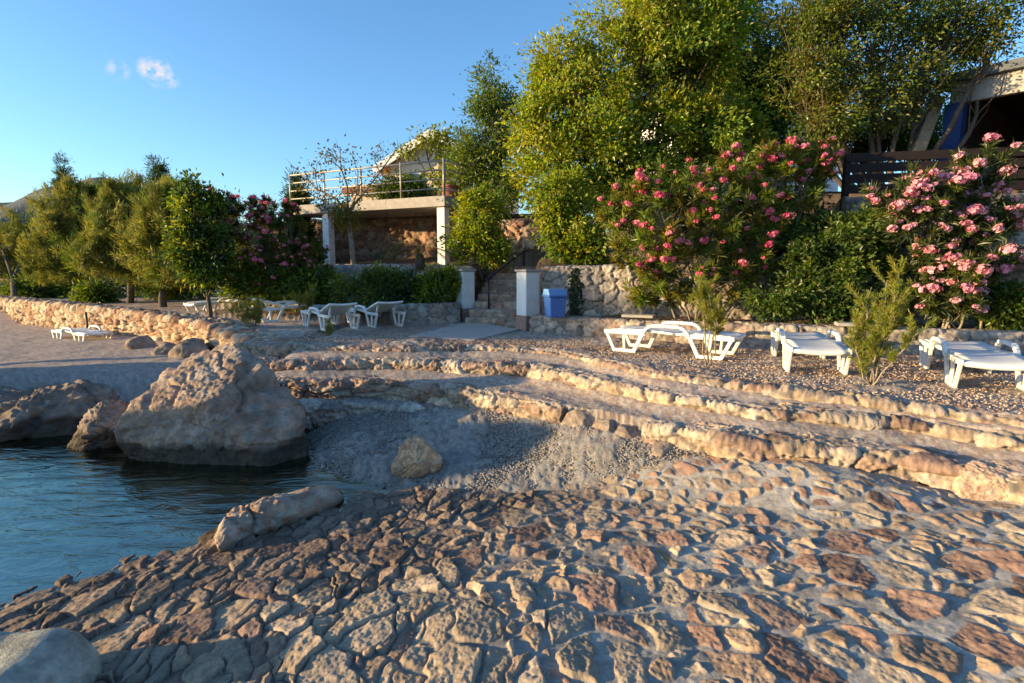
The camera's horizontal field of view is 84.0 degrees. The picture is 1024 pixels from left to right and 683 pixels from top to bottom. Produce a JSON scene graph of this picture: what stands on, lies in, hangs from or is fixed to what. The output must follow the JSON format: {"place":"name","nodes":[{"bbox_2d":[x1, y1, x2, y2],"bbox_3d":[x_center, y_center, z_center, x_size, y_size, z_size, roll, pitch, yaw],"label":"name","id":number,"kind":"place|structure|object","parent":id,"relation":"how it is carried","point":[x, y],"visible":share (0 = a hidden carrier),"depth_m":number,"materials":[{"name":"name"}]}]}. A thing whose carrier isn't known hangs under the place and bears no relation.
{"place":"outdoors","nodes":[
{"label":"outdoors","id":0,"kind":"place"},
{"bbox_2d":[0,177,122,238],"bbox_3d":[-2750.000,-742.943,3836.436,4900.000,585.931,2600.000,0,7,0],"label":"hills","id":1,"kind":"structure","parent":0,"point":[20,202],"depth_m":3063.47,"materials":[{"name":"green plant"}]},
{"bbox_2d":[0,435,389,608],"bbox_3d":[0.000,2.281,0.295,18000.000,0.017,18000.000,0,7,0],"label":"sea","id":2,"kind":"structure","parent":0,"point":[64,509],"depth_m":5.65,"materials":[{"name":"liquid"}]},
{"bbox_2d":[0,378,128,441],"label":"boulder","id":3,"kind":"object","parent":2,"relation":"in","point":[39,409],"visible":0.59,"depth_m":7.99,"materials":[{"name":"stone"}]},
{"bbox_2d":[67,399,129,450],"bbox_3d":[-5.418,1.277,7.587,0.906,1.050,0.879,0,7,0],"label":"boulder","id":4,"kind":"object","parent":2,"relation":"in","point":[97,425],"visible":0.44,"depth_m":7.35,"materials":[{"name":"stone"}]},
{"bbox_2d":[114,344,308,465],"bbox_3d":[-3.747,1.054,7.386,2.450,1.956,1.577,0,7,0],"label":"boulder","id":5,"kind":"object","parent":2,"relation":"in","point":[225,404],"visible":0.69,"depth_m":6.83,"materials":[{"name":"stone"}]},
{"bbox_2d":[197,485,343,555],"bbox_3d":[-2.213,1.617,5.152,0.578,0.460,1.656,5,9,32],"label":"boulder","id":6,"kind":"object","parent":2,"relation":"in","point":[276,512],"visible":0.73,"depth_m":4.96,"materials":[{"name":"stone"}]},
{"bbox_2d":[409,322,518,340],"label":"path","id":7,"kind":"structure","parent":0,"point":[472,331],"depth_m":11.25,"materials":[{"name":"concrete"}]},
{"bbox_2d":[0,454,1023,682],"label":"stone ramp","id":8,"kind":"structure","parent":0,"point":[700,569],"depth_m":3.42,"materials":[{"name":"beige stone"}]},
{"bbox_2d":[0,628,101,682],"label":"boulder","id":9,"kind":"object","parent":8,"relation":"on","point":[57,655],"visible":0.99,"depth_m":2.78,"materials":[{"name":"stone"}]},
{"bbox_2d":[0,189,1023,492],"bbox_3d":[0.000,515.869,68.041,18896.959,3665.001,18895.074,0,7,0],"label":"ground","id":10,"kind":"structure","parent":0,"point":[30,355],"depth_m":7.25,"materials":[{"name":"grey gravel"}]},
{"bbox_2d":[0,199,68,295],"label":"tamarisk tree","id":11,"kind":"object","parent":10,"relation":"on","point":[9,263],"visible":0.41,"depth_m":25.01,"materials":[{"name":"green plant"}]},
{"bbox_2d":[0,268,71,297],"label":"garden bush","id":12,"kind":"object","parent":10,"relation":"on","point":[24,289],"visible":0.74,"depth_m":23.64,"materials":[{"name":"green plant"}]},
{"bbox_2d":[47,151,77,212],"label":"cypress tree","id":13,"kind":"object","parent":10,"relation":"on","point":[62,170],"visible":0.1,"depth_m":31.87,"materials":[{"name":"green plant"}]},
{"bbox_2d":[12,171,118,299],"bbox_3d":[-16.500,-4.067,22.087,4.681,5.200,3.522,0,7,0],"label":"tamarisk tree","id":14,"kind":"object","parent":10,"relation":"on","point":[56,226],"visible":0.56,"depth_m":21.39,"materials":[{"name":"green plant"}]},
{"bbox_2d":[51,325,112,340],"bbox_3d":[-11.393,-0.181,15.069,1.940,0.456,0.687,4,9,31],"label":"sun lounger","id":15,"kind":"object","parent":10,"relation":"on","point":[83,332],"visible":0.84,"depth_m":14.89,"materials":[{"name":"white plastic"}]},
{"bbox_2d":[85,312,88,327],"bbox_3d":[-12.174,-0.479,16.300,0.400,0.725,0.400,0,7,0],"label":"parasol pole","id":16,"kind":"object","parent":10,"relation":"on","point":[86,319],"visible":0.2,"depth_m":16.26,"materials":[{"name":"black metal"}]},
{"bbox_2d":[55,277,126,302],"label":"garden bush","id":17,"kind":"object","parent":10,"relation":"on","point":[95,292],"visible":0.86,"depth_m":20.19,"materials":[{"name":"green plant"}]},
{"bbox_2d":[41,269,157,296],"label":"garden bush","id":18,"kind":"object","parent":10,"relation":"on","point":[110,283],"visible":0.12,"depth_m":24.57,"materials":[{"name":"green plant"}]},
{"bbox_2d":[56,168,179,302],"bbox_3d":[-13.293,-3.618,19.745,4.183,4.898,3.276,-4,9,-30],"label":"tamarisk tree","id":19,"kind":"object","parent":10,"relation":"on","point":[109,206],"visible":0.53,"depth_m":18.90,"materials":[{"name":"green plant"}]},
{"bbox_2d":[125,335,157,349],"bbox_3d":[-8.383,0.104,12.980,0.722,0.521,0.550,-2,8,-18],"label":"boulder","id":20,"kind":"object","parent":10,"relation":"on","point":[139,342],"visible":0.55,"depth_m":12.77,"materials":[{"name":"stone"}]},
{"bbox_2d":[0,295,289,351],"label":"sea wall","id":21,"kind":"structure","parent":10,"relation":"on","point":[172,327],"depth_m":15.02,"materials":[{"name":"stone"}]},
{"bbox_2d":[106,174,200,306],"bbox_3d":[-10.776,-3.088,17.726,3.573,4.315,2.780,0,7,0],"label":"tamarisk tree","id":22,"kind":"object","parent":10,"relation":"on","point":[136,244],"visible":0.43,"depth_m":17.25,"materials":[{"name":"green plant"}]},
{"bbox_2d":[140,154,171,289],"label":"cypress tree","id":23,"kind":"object","parent":10,"relation":"on","point":[160,168],"visible":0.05,"depth_m":28.98,"materials":[{"name":"green plant"}]},
{"bbox_2d":[151,341,175,355],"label":"boulder","id":24,"kind":"object","parent":10,"relation":"on","point":[165,348],"visible":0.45,"depth_m":11.88,"materials":[{"name":"stone"}]},
{"bbox_2d":[125,276,221,301],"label":"garden bush","id":25,"kind":"object","parent":10,"relation":"on","point":[173,293],"visible":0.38,"depth_m":21.62,"materials":[{"name":"green plant"}]},
{"bbox_2d":[168,338,211,357],"bbox_3d":[-6.529,0.194,11.636,0.795,0.565,0.688,0,7,0],"label":"boulder","id":26,"kind":"object","parent":10,"relation":"on","point":[186,348],"visible":0.6,"depth_m":11.39,"materials":[{"name":"stone"}]},
{"bbox_2d":[145,167,247,317],"bbox_3d":[-7.814,-2.397,14.171,2.222,3.858,1.805,1,8,11],"label":"broadleaf tree","id":27,"kind":"object","parent":10,"relation":"on","point":[203,239],"visible":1,"depth_m":13.92,"materials":[{"name":"green plant"}]},
{"bbox_2d":[183,297,252,311],"bbox_3d":[-8.068,-1.081,15.973,0.687,0.580,1.930,6,9,38],"label":"sun lounger","id":28,"kind":"object","parent":10,"relation":"on","point":[199,303],"visible":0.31,"depth_m":15.48,"materials":[{"name":"white plastic"}]},
{"bbox_2d":[220,187,268,280],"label":"garden bush","id":29,"kind":"object","parent":10,"relation":"on","point":[237,249],"visible":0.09,"depth_m":16.99,"materials":[{"name":"green plant"}]},
{"bbox_2d":[227,294,267,326],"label":"tamarisk sapling","id":30,"kind":"object","parent":10,"relation":"on","point":[255,315],"visible":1,"depth_m":12.21,"materials":[{"name":"green plant"}]},
{"bbox_2d":[213,244,303,310],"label":"garden bush","id":31,"kind":"object","parent":10,"relation":"on","point":[247,287],"visible":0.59,"depth_m":14.77,"materials":[{"name":"green plant"}]},
{"bbox_2d":[207,183,333,310],"bbox_3d":[-6.535,-2.355,15.023,3.622,3.651,2.046,0,7,0],"label":"oleander bush","id":32,"kind":"object","parent":10,"relation":"on","point":[270,221],"visible":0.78,"depth_m":14.81,"materials":[{"name":"green plant"}]},
{"bbox_2d":[248,298,325,322],"bbox_3d":[-5.414,-0.827,14.004,1.930,0.580,0.687,-7,10,-43],"label":"sun lounger","id":33,"kind":"object","parent":10,"relation":"on","point":[282,307],"visible":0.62,"depth_m":13.55,"materials":[{"name":"white plastic"}]},
{"bbox_2d":[278,167,320,264],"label":"cypress tree","id":34,"kind":"object","parent":10,"relation":"on","point":[309,220],"visible":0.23,"depth_m":19.96,"materials":[{"name":"green plant"}]},
{"bbox_2d":[289,282,319,320],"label":"tamarisk sapling","id":35,"kind":"object","parent":10,"relation":"on","point":[306,298],"visible":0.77,"depth_m":13.62,"materials":[{"name":"green plant"}]},
{"bbox_2d":[264,257,348,312],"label":"garden bush","id":36,"kind":"object","parent":10,"relation":"on","point":[319,275],"visible":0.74,"depth_m":14.47,"materials":[{"name":"green plant"}]},
{"bbox_2d":[323,316,333,335],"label":"tamarisk sapling","id":37,"kind":"object","parent":10,"relation":"on","point":[329,330],"visible":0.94,"depth_m":10.69,"materials":[{"name":"green plant"}]},
{"bbox_2d":[301,302,359,330],"bbox_3d":[-3.898,-0.583,12.116,0.687,0.580,1.930,-5,9,-35],"label":"sun lounger","id":38,"kind":"object","parent":10,"relation":"on","point":[329,310],"visible":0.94,"depth_m":11.70,"materials":[{"name":"white plastic"}]},
{"bbox_2d":[285,134,407,264],"bbox_3d":[-4.500,-3.781,15.529,3.520,3.766,1.363,0,7,0],"label":"young tree","id":39,"kind":"object","parent":10,"relation":"on","point":[345,211],"visible":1,"depth_m":15.48,"materials":[{"name":"green plant"}]},
{"bbox_2d":[264,263,457,308],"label":"retaining wall","id":40,"kind":"structure","parent":10,"relation":"on","point":[346,268],"depth_m":15.47,"materials":[{"name":"stone"}]},
{"bbox_2d":[299,397,438,433],"bbox_3d":[-1.853,1.139,7.861,4.349,0.627,0.989,1,7,11],"label":"stone ledge","id":41,"kind":"object","parent":10,"relation":"on","point":[318,413],"visible":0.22,"depth_m":7.91,"materials":[{"name":"grey stone"}]},
{"bbox_2d":[346,301,405,327],"bbox_3d":[-3.092,-0.662,12.729,0.688,0.580,1.930,-5,9,-35],"label":"sun lounger","id":42,"kind":"object","parent":10,"relation":"on","point":[375,309],"visible":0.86,"depth_m":12.26,"materials":[{"name":"white plastic"}]},
{"bbox_2d":[323,259,443,311],"bbox_3d":[-3.085,-1.231,13.730,2.950,1.494,1.588,-2,8,-16],"label":"clipped hedge","id":43,"kind":"object","parent":10,"relation":"on","point":[381,286],"visible":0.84,"depth_m":13.45,"materials":[{"name":"green plant"}]},
{"bbox_2d":[342,184,436,201],"bbox_3d":[-4.897,-5.506,24.670,3.400,2.200,3.600,1,8,11],"label":"house annex","id":44,"kind":"object","parent":10,"relation":"on","point":[365,198],"visible":0.02,"depth_m":23.34,"materials":[{"name":"tile"}]},
{"bbox_2d":[289,158,507,264],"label":"raised deck","id":45,"kind":"structure","parent":10,"relation":"on","point":[437,206],"depth_m":17.56,"materials":[{"name":"concrete"}]},
{"bbox_2d":[358,159,440,215],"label":"garden bush","id":46,"kind":"object","parent":45,"relation":"on","point":[412,186],"visible":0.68,"depth_m":17.88,"materials":[{"name":"green plant"}]},
{"bbox_2d":[440,184,458,197],"bbox_3d":[-1.936,-4.630,17.753,0.578,0.470,0.574,0,7,0],"label":"plant pot","id":47,"kind":"object","parent":45,"relation":"on","point":[452,186],"visible":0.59,"depth_m":17.53,"materials":[{"name":"ceramic"}]},
{"bbox_2d":[239,213,592,264],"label":"rubble wall","id":48,"kind":"structure","parent":10,"relation":"on","point":[378,236],"depth_m":20.34,"materials":[{"name":"stone"}]},
{"bbox_2d":[372,240,463,269],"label":"palm plant","id":49,"kind":"object","parent":10,"relation":"on","point":[419,260],"visible":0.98,"depth_m":14.75,"materials":[{"name":"green plant"}]},
{"bbox_2d":[277,374,567,423],"bbox_3d":[-1.584,0.885,7.879,5.267,0.657,1.248,3,8,20],"label":"stone ledge","id":50,"kind":"object","parent":10,"relation":"on","point":[450,394],"visible":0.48,"depth_m":7.86,"materials":[{"name":"beige stone"}]},
{"bbox_2d":[389,302,460,324],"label":"garden wall","id":51,"kind":"structure","parent":10,"relation":"on","point":[436,313],"depth_m":12.96,"materials":[{"name":"stone"}]},
{"bbox_2d":[403,262,462,303],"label":"laurel bush","id":52,"kind":"object","parent":10,"relation":"on","point":[445,280],"visible":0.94,"depth_m":13.44,"materials":[{"name":"green plant"}]},
{"bbox_2d":[390,120,477,196],"bbox_3d":[-2.510,-5.743,20.030,3.382,3.940,2.014,1,7,11],"label":"broadleaf tree","id":53,"kind":"object","parent":10,"relation":"on","point":[438,136],"visible":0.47,"depth_m":19.59,"materials":[{"name":"green plant"}]},
{"bbox_2d":[372,130,525,213],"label":"house","id":54,"kind":"structure","parent":10,"relation":"on","point":[411,167],"depth_m":24.33,"materials":[{"name":"tile"}]},
{"bbox_2d":[405,173,422,179],"bbox_3d":[-4.260,-6.695,24.511,0.900,1.100,0.085,1,8,11],"label":"window","id":55,"kind":"structure","parent":54,"relation":"in","point":[415,175],"depth_m":24.40,"materials":[{"name":"grey glass"}]},
{"bbox_2d":[455,269,475,321],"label":"gate pillar","id":56,"kind":"structure","parent":10,"relation":"on","point":[465,298],"depth_m":13.59,"materials":[{"name":"paint"}]},
{"bbox_2d":[452,266,479,301],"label":"retaining wall","id":57,"kind":"structure","parent":10,"relation":"on","point":[476,281],"depth_m":14.67,"materials":[{"name":"stone"}]},
{"bbox_2d":[433,178,521,281],"bbox_3d":[-0.860,-2.855,14.784,2.218,2.631,1.801,3,8,19],"label":"laurel bush","id":58,"kind":"object","parent":10,"relation":"on","point":[483,241],"visible":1,"depth_m":14.48,"materials":[{"name":"green plant"}]},
{"bbox_2d":[432,48,539,219],"bbox_3d":[-0.647,-5.537,17.398,3.611,6.375,3.226,0,7,0],"label":"broadleaf tree","id":59,"kind":"object","parent":10,"relation":"on","point":[479,159],"visible":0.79,"depth_m":17.06,"materials":[{"name":"green plant"}]},
{"bbox_2d":[465,266,535,327],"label":"garden stairs","id":60,"kind":"structure","parent":10,"relation":"on","point":[502,311],"depth_m":13.58,"materials":[{"name":"stone"}]},
{"bbox_2d":[485,249,528,308],"bbox_3d":[-0.067,-1.621,14.402,0.089,1.489,2.632,3,8,23],"label":"handrail","id":61,"kind":"object","parent":60,"relation":"on","point":[503,266],"visible":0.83,"depth_m":13.85,"materials":[{"name":"black metal"}]},
{"bbox_2d":[306,406,711,493],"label":"beach pebbles","id":62,"kind":"object","parent":10,"relation":"on","point":[426,481],"visible":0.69,"depth_m":6.49,"materials":[{"name":"gravel"}]},
{"bbox_2d":[391,435,442,478],"bbox_3d":[-1.027,1.283,6.210,0.543,0.516,0.430,0,7,0],"label":"boulder","id":63,"kind":"object","parent":62,"relation":"on","point":[417,456],"visible":0.93,"depth_m":6.08,"materials":[{"name":"stone"}]},
{"bbox_2d":[514,269,540,330],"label":"gate pillar","id":64,"kind":"structure","parent":10,"relation":"on","point":[527,293],"depth_m":11.58,"materials":[{"name":"paint"}]},
{"bbox_2d":[472,218,591,258],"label":"retaining wall","id":65,"kind":"structure","parent":10,"relation":"on","point":[519,231],"depth_m":16.68,"materials":[{"name":"stone"}]},
{"bbox_2d":[520,161,613,265],"bbox_3d":[1.269,-2.714,12.915,2.198,2.694,2.101,0,7,0],"label":"laurel bush","id":66,"kind":"object","parent":10,"relation":"on","point":[560,213],"visible":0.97,"depth_m":12.54,"materials":[{"name":"green plant"}]},
{"bbox_2d":[561,409,594,427],"bbox_3d":[0.789,0.977,6.440,0.486,0.412,0.340,0,7,0],"label":"boulder","id":67,"kind":"object","parent":10,"relation":"on","point":[574,417],"visible":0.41,"depth_m":6.38,"materials":[{"name":"stone"}]},
{"bbox_2d":[592,419,615,430],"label":"boulder","id":68,"kind":"object","parent":10,"relation":"on","point":[605,424],"visible":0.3,"depth_m":6.16,"materials":[{"name":"stone"}]},
{"bbox_2d":[614,424,639,438],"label":"boulder","id":69,"kind":"object","parent":10,"relation":"on","point":[625,431],"visible":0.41,"depth_m":5.95,"materials":[{"name":"stone"}]},
{"bbox_2d":[233,340,1023,427],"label":"stone ledge","id":70,"kind":"object","parent":10,"relation":"on","point":[789,391],"visible":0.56,"depth_m":6.21,"materials":[{"name":"beige stone"}]},
{"bbox_2d":[492,0,787,245],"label":"broadleaf tree","id":71,"kind":"object","parent":10,"relation":"on","point":[678,45],"visible":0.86,"depth_m":13.61,"materials":[{"name":"green plant"}]},
{"bbox_2d":[256,356,1023,451],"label":"stone ledge","id":72,"kind":"object","parent":10,"relation":"on","point":[1006,439],"visible":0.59,"depth_m":6.29,"materials":[{"name":"beige stone"}]},
{"bbox_2d":[281,333,1023,413],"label":"terrace gravel","id":73,"kind":"structure","parent":10,"relation":"on","point":[903,366],"depth_m":7.11,"materials":[{"name":"grey gravel"}]},
{"bbox_2d":[646,440,673,457],"bbox_3d":[1.448,1.174,5.696,0.393,0.346,0.352,6,9,37],"label":"boulder","id":74,"kind":"object","parent":10,"relation":"on","point":[660,449],"visible":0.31,"depth_m":5.62,"materials":[{"name":"stone"}]},
{"bbox_2d":[604,321,745,360],"bbox_3d":[2.397,-0.053,8.497,1.940,0.456,0.687,5,9,34],"label":"sun lounger","id":75,"kind":"object","parent":10,"relation":"on","point":[673,330],"visible":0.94,"depth_m":8.39,"materials":[{"name":"white plastic"}]},
{"bbox_2d":[540,263,832,320],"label":"retaining wall","id":76,"kind":"structure","parent":10,"relation":"on","point":[604,292],"depth_m":11.25,"materials":[{"name":"stone"}]},
{"bbox_2d":[565,267,583,315],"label":"wall ivy","id":77,"kind":"object","parent":76,"relation":"attached to","point":[574,299],"depth_m":11.50,"materials":[{"name":"green plant"}]},
{"bbox_2d":[686,272,737,365],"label":"tamarisk sapling","id":78,"kind":"object","parent":10,"relation":"on","point":[703,295],"visible":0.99,"depth_m":7.27,"materials":[{"name":"green plant"}]},
{"bbox_2d":[591,129,845,320],"bbox_3d":[3.496,-1.860,9.841,4.319,3.586,2.001,0,7,0],"label":"oleander bush","id":79,"kind":"object","parent":10,"relation":"on","point":[656,272],"visible":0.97,"depth_m":9.50,"materials":[{"name":"green plant"}]},
{"bbox_2d":[640,84,853,197],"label":"white house","id":80,"kind":"structure","parent":10,"relation":"on","point":[834,185],"depth_m":26.58,"materials":[{"name":"paint"}]},
{"bbox_2d":[683,0,845,193],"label":"evergreen tree","id":81,"kind":"object","parent":10,"relation":"on","point":[752,65],"visible":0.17,"depth_m":15.90,"materials":[{"name":"green plant"}]},
{"bbox_2d":[698,174,836,263],"bbox_3d":[4.980,-2.238,10.877,3.093,2.408,2.216,3,8,21],"label":"garden bush","id":82,"kind":"object","parent":10,"relation":"on","point":[779,252],"visible":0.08,"depth_m":10.59,"materials":[{"name":"green plant"}]},
{"bbox_2d":[529,314,1023,355],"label":"garden wall","id":83,"kind":"structure","parent":10,"relation":"on","point":[758,335],"depth_m":9.06,"materials":[{"name":"stone"}]},
{"bbox_2d":[542,288,567,317],"bbox_3d":[0.806,-0.724,10.679,0.400,0.530,0.345,-3,8,-20],"label":"waste bin","id":84,"kind":"object","parent":83,"relation":"on","point":[554,303],"visible":1,"depth_m":10.56,"materials":[{"name":"blue plastic"}]},
{"bbox_2d":[621,313,655,317],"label":"paving slab","id":85,"kind":"structure","parent":83,"relation":"on","point":[639,315],"depth_m":10.04,"materials":[{"name":"stone"}]},
{"bbox_2d":[834,321,875,326],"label":"paving slab","id":86,"kind":"structure","parent":83,"relation":"on","point":[839,323],"depth_m":8.47,"materials":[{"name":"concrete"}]},
{"bbox_2d":[771,328,852,374],"bbox_3d":[3.908,0.068,7.561,0.687,0.456,1.940,2,8,18],"label":"sun lounger","id":87,"kind":"object","parent":10,"relation":"on","point":[821,345],"visible":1,"depth_m":7.04,"materials":[{"name":"white plastic"}]},
{"bbox_2d":[737,195,918,324],"bbox_3d":[5.133,-1.161,9.055,2.770,2.417,1.956,-4,9,-30],"label":"garden bush","id":88,"kind":"object","parent":10,"relation":"on","point":[814,286],"visible":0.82,"depth_m":8.90,"materials":[{"name":"green plant"}]},
{"bbox_2d":[641,420,1023,503],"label":"stone ledge","id":89,"kind":"object","parent":10,"relation":"on","point":[932,469],"visible":0.48,"depth_m":5.00,"materials":[{"name":"beige stone"}]},
{"bbox_2d":[792,98,940,174],"bbox_3d":[9.137,-5.260,14.850,4.064,2.191,2.335,0,7,0],"label":"garden bush","id":90,"kind":"object","parent":10,"relation":"on","point":[862,146],"visible":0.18,"depth_m":14.54,"materials":[{"name":"green plant"}]},
{"bbox_2d":[748,0,1023,187],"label":"sparse tree","id":91,"kind":"object","parent":10,"relation":"on","point":[827,78],"visible":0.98,"depth_m":12.69,"materials":[{"name":"green plant"}]},
{"bbox_2d":[841,254,942,384],"bbox_3d":[3.976,-0.202,6.150,0.681,1.478,1.134,0,7,0],"label":"tamarisk sapling","id":92,"kind":"object","parent":10,"relation":"on","point":[876,347],"visible":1,"depth_m":6.10,"materials":[{"name":"green plant"}]},
{"bbox_2d":[886,99,949,172],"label":"garden bush","id":93,"kind":"object","parent":10,"relation":"on","point":[936,138],"visible":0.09,"depth_m":17.31,"materials":[{"name":"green plant"}]},
{"bbox_2d":[836,193,1023,324],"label":"retaining wall","id":94,"kind":"structure","parent":10,"relation":"on","point":[847,202],"depth_m":9.53,"materials":[{"name":"stone"}]},
{"bbox_2d":[840,147,1023,210],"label":"wooden fence","id":95,"kind":"object","parent":94,"relation":"on","point":[925,156],"visible":0.4,"depth_m":9.65,"materials":[{"name":"brown wood"}]},
{"bbox_2d":[859,132,1023,328],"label":"oleander bush","id":96,"kind":"object","parent":10,"relation":"on","point":[958,245],"visible":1,"depth_m":8.22,"materials":[{"name":"pink plant"}]},
{"bbox_2d":[910,57,1023,180],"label":"pavilion","id":97,"kind":"structure","parent":10,"relation":"on","point":[1003,116],"depth_m":13.28,"materials":[{"name":"concrete"}]},
{"bbox_2d":[919,336,1023,390],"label":"sun lounger","id":98,"kind":"object","parent":10,"relation":"on","point":[986,357],"visible":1,"depth_m":6.16,"materials":[{"name":"white plastic"}]},
{"bbox_2d":[952,459,1023,501],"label":"boulder","id":99,"kind":"object","parent":10,"relation":"on","point":[977,480],"visible":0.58,"depth_m":4.27,"materials":[{"name":"stone"}]},
{"bbox_2d":[968,276,1023,330],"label":"garden bush","id":100,"kind":"object","parent":10,"relation":"on","point":[1006,304],"visible":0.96,"depth_m":8.19,"materials":[{"name":"green plant"}]},
{"bbox_2d":[0,0,1023,232],"label":"sky","id":101,"kind":"structure","parent":0,"point":[237,89],"materials":[{"name":"blue"}]}
]}

